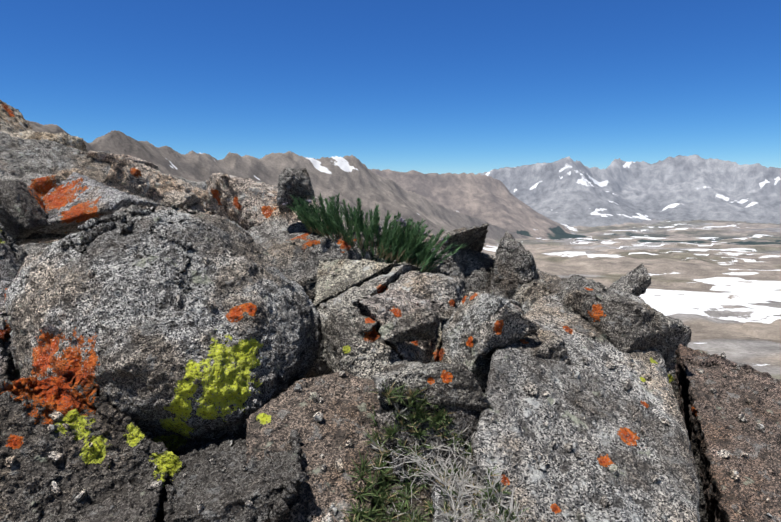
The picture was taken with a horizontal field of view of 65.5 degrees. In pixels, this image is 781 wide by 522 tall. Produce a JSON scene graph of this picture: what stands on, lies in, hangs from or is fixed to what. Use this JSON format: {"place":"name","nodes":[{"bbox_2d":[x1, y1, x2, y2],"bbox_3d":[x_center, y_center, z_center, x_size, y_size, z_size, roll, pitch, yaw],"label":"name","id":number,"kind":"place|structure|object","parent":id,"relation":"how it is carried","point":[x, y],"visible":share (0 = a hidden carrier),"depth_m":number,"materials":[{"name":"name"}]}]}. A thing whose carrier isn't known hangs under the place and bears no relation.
{"place":"outdoors","nodes":[
{"label":"outdoors","id":0,"kind":"place"},
{"bbox_2d":[0,0,780,173],"label":"sky","id":1,"kind":"structure","parent":0,"point":[423,86],"materials":[{"name":"blue"}]},
{"bbox_2d":[26,120,780,379],"bbox_3d":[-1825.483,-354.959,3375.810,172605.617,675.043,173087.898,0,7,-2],"label":"background mountains","id":2,"kind":"structure","parent":0,"point":[698,237],"depth_m":3105.55,"materials":[{"name":"stone"}]},
{"bbox_2d":[0,299,20,380],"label":"rock","id":3,"kind":"object","parent":2,"relation":"on","point":[9,370],"visible":0.06,"depth_m":1.39,"materials":[{"name":"stone"}]},
{"bbox_2d":[0,230,20,297],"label":"rock","id":4,"kind":"object","parent":2,"relation":"on","point":[10,265],"visible":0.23,"depth_m":1.67,"materials":[{"name":"stone"}]},
{"bbox_2d":[0,226,28,265],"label":"rock","id":5,"kind":"object","parent":2,"relation":"on","point":[20,254],"visible":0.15,"depth_m":1.74,"materials":[{"name":"stone"}]},
{"bbox_2d":[0,100,32,132],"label":"rock","id":6,"kind":"object","parent":2,"relation":"on","point":[12,120],"visible":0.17,"depth_m":5.08,"materials":[{"name":"stone"}]},
{"bbox_2d":[6,181,66,245],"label":"rock","id":7,"kind":"object","parent":2,"relation":"on","point":[35,237],"visible":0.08,"depth_m":1.98,"materials":[{"name":"stone"}]},
{"bbox_2d":[0,178,47,238],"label":"rock","id":8,"kind":"object","parent":7,"relation":"on","point":[23,213],"visible":1,"depth_m":1.83,"materials":[{"name":"stone"}]},
{"bbox_2d":[10,130,88,151],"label":"rock","id":9,"kind":"object","parent":2,"relation":"on","point":[68,140],"visible":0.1,"depth_m":3.80,"materials":[{"name":"stone"}]},
{"bbox_2d":[0,376,187,521],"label":"rock","id":10,"kind":"object","parent":2,"relation":"on","point":[33,471],"visible":0.69,"depth_m":1.02,"materials":[{"name":"stone"}]},
{"bbox_2d":[33,172,164,234],"bbox_3d":[-0.981,-0.189,2.033,0.356,0.222,0.357,0,7,-2],"label":"rock","id":11,"kind":"object","parent":2,"relation":"on","point":[73,201],"visible":0.62,"depth_m":1.94,"materials":[{"name":"stone"}]},
{"bbox_2d":[0,131,207,254],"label":"rock","id":12,"kind":"object","parent":2,"relation":"on","point":[26,161],"visible":0.15,"depth_m":2.99,"materials":[{"name":"stone"}]},
{"bbox_2d":[37,239,60,242],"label":"rock","id":13,"kind":"object","parent":12,"relation":"on","point":[50,241],"visible":0.04,"depth_m":2.50,"materials":[{"name":"stone"}]},
{"bbox_2d":[30,168,83,197],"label":"rock","id":14,"kind":"object","parent":12,"relation":"on","point":[42,186],"visible":0.23,"depth_m":2.77,"materials":[{"name":"stone"}]},
{"bbox_2d":[85,150,158,169],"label":"rock","id":15,"kind":"object","parent":12,"relation":"on","point":[108,157],"visible":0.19,"depth_m":3.21,"materials":[{"name":"stone"}]},
{"bbox_2d":[103,156,211,214],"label":"rock","id":16,"kind":"object","parent":12,"relation":"on","point":[131,177],"visible":0.42,"depth_m":2.57,"materials":[{"name":"stone"}]},
{"bbox_2d":[159,189,201,208],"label":"rock","id":17,"kind":"object","parent":16,"relation":"on","point":[173,197],"visible":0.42,"depth_m":2.60,"materials":[{"name":"stone"}]},
{"bbox_2d":[77,448,172,521],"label":"rock","id":18,"kind":"object","parent":2,"relation":"on","point":[138,502],"visible":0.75,"depth_m":0.94,"materials":[{"name":"stone"}]},
{"bbox_2d":[4,202,322,447],"bbox_3d":[-0.519,0.153,1.407,0.768,0.574,0.581,6,9,39],"label":"boulder","id":19,"kind":"object","parent":2,"relation":"on","point":[137,343],"visible":0.79,"depth_m":1.17,"materials":[{"name":"stone"}]},
{"bbox_2d":[163,429,306,521],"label":"rock","id":20,"kind":"object","parent":2,"relation":"on","point":[267,486],"visible":0.81,"depth_m":0.97,"materials":[{"name":"stone"}]},
{"bbox_2d":[245,371,389,521],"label":"rock slab","id":21,"kind":"object","parent":2,"relation":"on","point":[345,407],"visible":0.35,"depth_m":1.08,"materials":[{"name":"stone"}]},
{"bbox_2d":[321,302,402,379],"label":"rock","id":22,"kind":"object","parent":21,"relation":"on","point":[347,346],"visible":0.83,"depth_m":1.31,"materials":[{"name":"stone"}]},
{"bbox_2d":[356,315,376,333],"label":"rock","id":23,"kind":"object","parent":22,"relation":"on","point":[366,324],"visible":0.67,"depth_m":1.32,"materials":[{"name":"stone"}]},
{"bbox_2d":[246,197,691,403],"bbox_3d":[0.110,0.488,2.213,1.710,1.439,0.673,0,7,-2],"label":"rock","id":24,"kind":"object","parent":2,"relation":"on","point":[300,257],"visible":0.04,"depth_m":1.88,"materials":[{"name":"stone"}]},
{"bbox_2d":[202,173,319,229],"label":"rock","id":25,"kind":"object","parent":24,"relation":"on","point":[246,203],"visible":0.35,"depth_m":2.19,"materials":[{"name":"stone"}]},
{"bbox_2d":[276,168,314,212],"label":"rock","id":26,"kind":"object","parent":24,"relation":"on","point":[296,183],"visible":0.88,"depth_m":1.98,"materials":[{"name":"stone"}]},
{"bbox_2d":[317,264,416,328],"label":"ledge rock","id":27,"kind":"object","parent":24,"relation":"on","point":[379,284],"visible":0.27,"depth_m":1.59,"materials":[{"name":"stone"}]},
{"bbox_2d":[286,192,466,272],"bbox_3d":[-0.084,-0.082,1.845,0.620,0.258,0.228,4,8,32],"label":"cushion plant","id":28,"kind":"object","parent":24,"relation":"on","point":[409,242],"visible":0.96,"depth_m":1.82,"materials":[{"name":"green plant"}]},
{"bbox_2d":[282,199,448,251],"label":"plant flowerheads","id":29,"kind":"object","parent":28,"relation":"attached to","point":[401,218],"visible":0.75,"depth_m":1.76,"materials":[{"name":"green"}]},
{"bbox_2d":[309,227,438,272],"bbox_3d":[-0.078,-0.045,1.863,0.510,0.143,0.138,5,8,34],"label":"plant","id":30,"kind":"object","parent":28,"relation":"on","point":[386,258],"visible":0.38,"depth_m":1.80,"materials":[{"name":"green plant"}]},
{"bbox_2d":[313,259,449,309],"bbox_3d":[-0.019,0.097,1.770,0.394,0.221,0.331,0,7,-2],"label":"ledge rock","id":31,"kind":"object","parent":24,"relation":"on","point":[357,273],"visible":0.4,"depth_m":1.69,"materials":[{"name":"stone"}]},
{"bbox_2d":[386,270,465,325],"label":"ledge rock","id":32,"kind":"object","parent":24,"relation":"attached to","point":[448,291],"visible":0.29,"depth_m":1.57,"materials":[{"name":"stone"}]},
{"bbox_2d":[436,223,488,252],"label":"rock","id":33,"kind":"object","parent":24,"relation":"on","point":[473,237],"visible":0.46,"depth_m":1.87,"materials":[{"name":"stone"}]},
{"bbox_2d":[489,231,539,299],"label":"rock","id":34,"kind":"object","parent":24,"relation":"on","point":[514,264],"visible":0.58,"depth_m":1.79,"materials":[{"name":"stone"}]},
{"bbox_2d":[471,287,699,521],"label":"rock slab","id":35,"kind":"object","parent":2,"relation":"on","point":[604,434],"visible":0.73,"depth_m":1.10,"materials":[{"name":"stone"}]},
{"bbox_2d":[437,290,520,390],"bbox_3d":[0.180,0.192,1.364,0.129,0.247,0.204,-4,8,-29],"label":"rock","id":36,"kind":"object","parent":35,"relation":"on","point":[461,331],"visible":0.65,"depth_m":1.34,"materials":[{"name":"stone"}]},
{"bbox_2d":[477,305,540,357],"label":"rock","id":37,"kind":"object","parent":36,"relation":"on","point":[504,326],"visible":0.96,"depth_m":1.23,"materials":[{"name":"stone"}]},
{"bbox_2d":[440,292,520,343],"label":"rock","id":38,"kind":"object","parent":35,"relation":"on","point":[515,302],"visible":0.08,"depth_m":1.52,"materials":[{"name":"stone"}]},
{"bbox_2d":[483,303,537,393],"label":"rock","id":39,"kind":"object","parent":35,"relation":"on","point":[517,308],"visible":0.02,"depth_m":1.48,"materials":[{"name":"stone"}]},
{"bbox_2d":[512,279,549,313],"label":"ridge rock","id":40,"kind":"object","parent":35,"relation":"on","point":[526,295],"visible":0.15,"depth_m":1.71,"materials":[{"name":"stone"}]},
{"bbox_2d":[431,460,643,521],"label":"rock slab","id":41,"kind":"object","parent":35,"relation":"on","point":[625,507],"visible":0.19,"depth_m":0.95,"materials":[{"name":"stone"}]},
{"bbox_2d":[374,464,437,521],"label":"grass tuft","id":42,"kind":"object","parent":41,"relation":"on","point":[422,496],"visible":0.08,"depth_m":1.01,"materials":[{"name":"plant"}]},
{"bbox_2d":[374,404,491,490],"bbox_3d":[0.094,0.333,1.073,0.244,0.174,0.181,5,9,37],"label":"rock","id":43,"kind":"object","parent":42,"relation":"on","point":[459,414],"visible":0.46,"depth_m":1.05,"materials":[{"name":"stone"}]},
{"bbox_2d":[371,360,432,410],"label":"rock","id":44,"kind":"object","parent":43,"relation":"on","point":[396,368],"visible":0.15,"depth_m":1.09,"materials":[{"name":"stone"}]},
{"bbox_2d":[381,362,492,410],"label":"rock","id":45,"kind":"object","parent":43,"relation":"on","point":[448,384],"visible":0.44,"depth_m":1.06,"materials":[{"name":"stone"}]},
{"bbox_2d":[341,381,524,521],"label":"dry plant rosettes","id":46,"kind":"object","parent":42,"relation":"on","point":[412,431],"visible":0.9,"depth_m":1.02,"materials":[{"name":"plant"}]},
{"bbox_2d":[339,376,528,521],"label":"green plant rosettes","id":47,"kind":"object","parent":42,"relation":"on","point":[390,432],"visible":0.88,"depth_m":1.02,"materials":[{"name":"green plant"}]},
{"bbox_2d":[369,404,529,521],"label":"dead plant rosettes","id":48,"kind":"object","parent":42,"relation":"on","point":[465,461],"visible":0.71,"depth_m":0.95,"materials":[{"name":"grey plant"}]},
{"bbox_2d":[367,421,542,521],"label":"dead plant twigs","id":49,"kind":"object","parent":41,"relation":"on","point":[459,483],"visible":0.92,"depth_m":0.95,"materials":[{"name":"grey plant"}]},
{"bbox_2d":[533,327,570,364],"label":"rock","id":50,"kind":"object","parent":35,"relation":"on","point":[550,344],"visible":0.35,"depth_m":1.26,"materials":[{"name":"stone"}]},
{"bbox_2d":[545,275,687,365],"bbox_3d":[0.564,0.173,1.575,0.300,0.242,0.430,0,7,-2],"label":"ridge rock","id":51,"kind":"object","parent":35,"relation":"on","point":[623,324],"visible":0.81,"depth_m":1.41,"materials":[{"name":"stone"}]},
{"bbox_2d":[609,263,651,295],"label":"rock","id":52,"kind":"object","parent":51,"relation":"on","point":[636,281],"visible":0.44,"depth_m":1.71,"materials":[{"name":"stone"}]},
{"bbox_2d":[690,438,711,521],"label":"rock","id":53,"kind":"object","parent":2,"relation":"on","point":[703,513],"visible":0.02,"depth_m":1.40,"materials":[{"name":"stone"}]},
{"bbox_2d":[675,344,779,440],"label":"rock","id":54,"kind":"object","parent":2,"relation":"on","point":[682,352],"visible":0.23,"depth_m":1.57,"materials":[{"name":"stone"}]},
{"bbox_2d":[683,358,780,521],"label":"rock","id":55,"kind":"object","parent":2,"relation":"on","point":[713,423],"visible":0.88,"depth_m":1.29,"materials":[{"name":"stone"}]},
{"bbox_2d":[0,219,772,521],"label":"pebbles","id":56,"kind":"object","parent":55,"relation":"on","point":[531,389],"visible":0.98,"depth_m":1.05,"materials":[{"name":"stone"}]},
{"bbox_3d":[-0.118,0.449,1.344,0.343,0.316,0.456,0,7,-2],"label":"rock slab","id":57,"kind":"object","parent":2,"relation":"on","visible":0},
{"bbox_2d":[323,322,441,372],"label":"rock","id":58,"kind":"object","parent":57,"relation":"on","point":[435,354],"visible":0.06,"depth_m":1.42,"materials":[{"name":"stone"}]},
{"bbox_2d":[352,289,443,363],"bbox_3d":[0.017,0.169,1.401,0.245,0.182,0.243,0,7,-2],"label":"rock","id":59,"kind":"object","parent":58,"relation":"on","point":[384,308],"visible":0.44,"depth_m":1.38,"materials":[{"name":"stone"}]},
{"bbox_2d":[379,306,436,342],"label":"rock","id":60,"kind":"object","parent":59,"relation":"on","point":[419,324],"visible":1,"depth_m":1.26,"materials":[{"name":"stone"}]}
]}

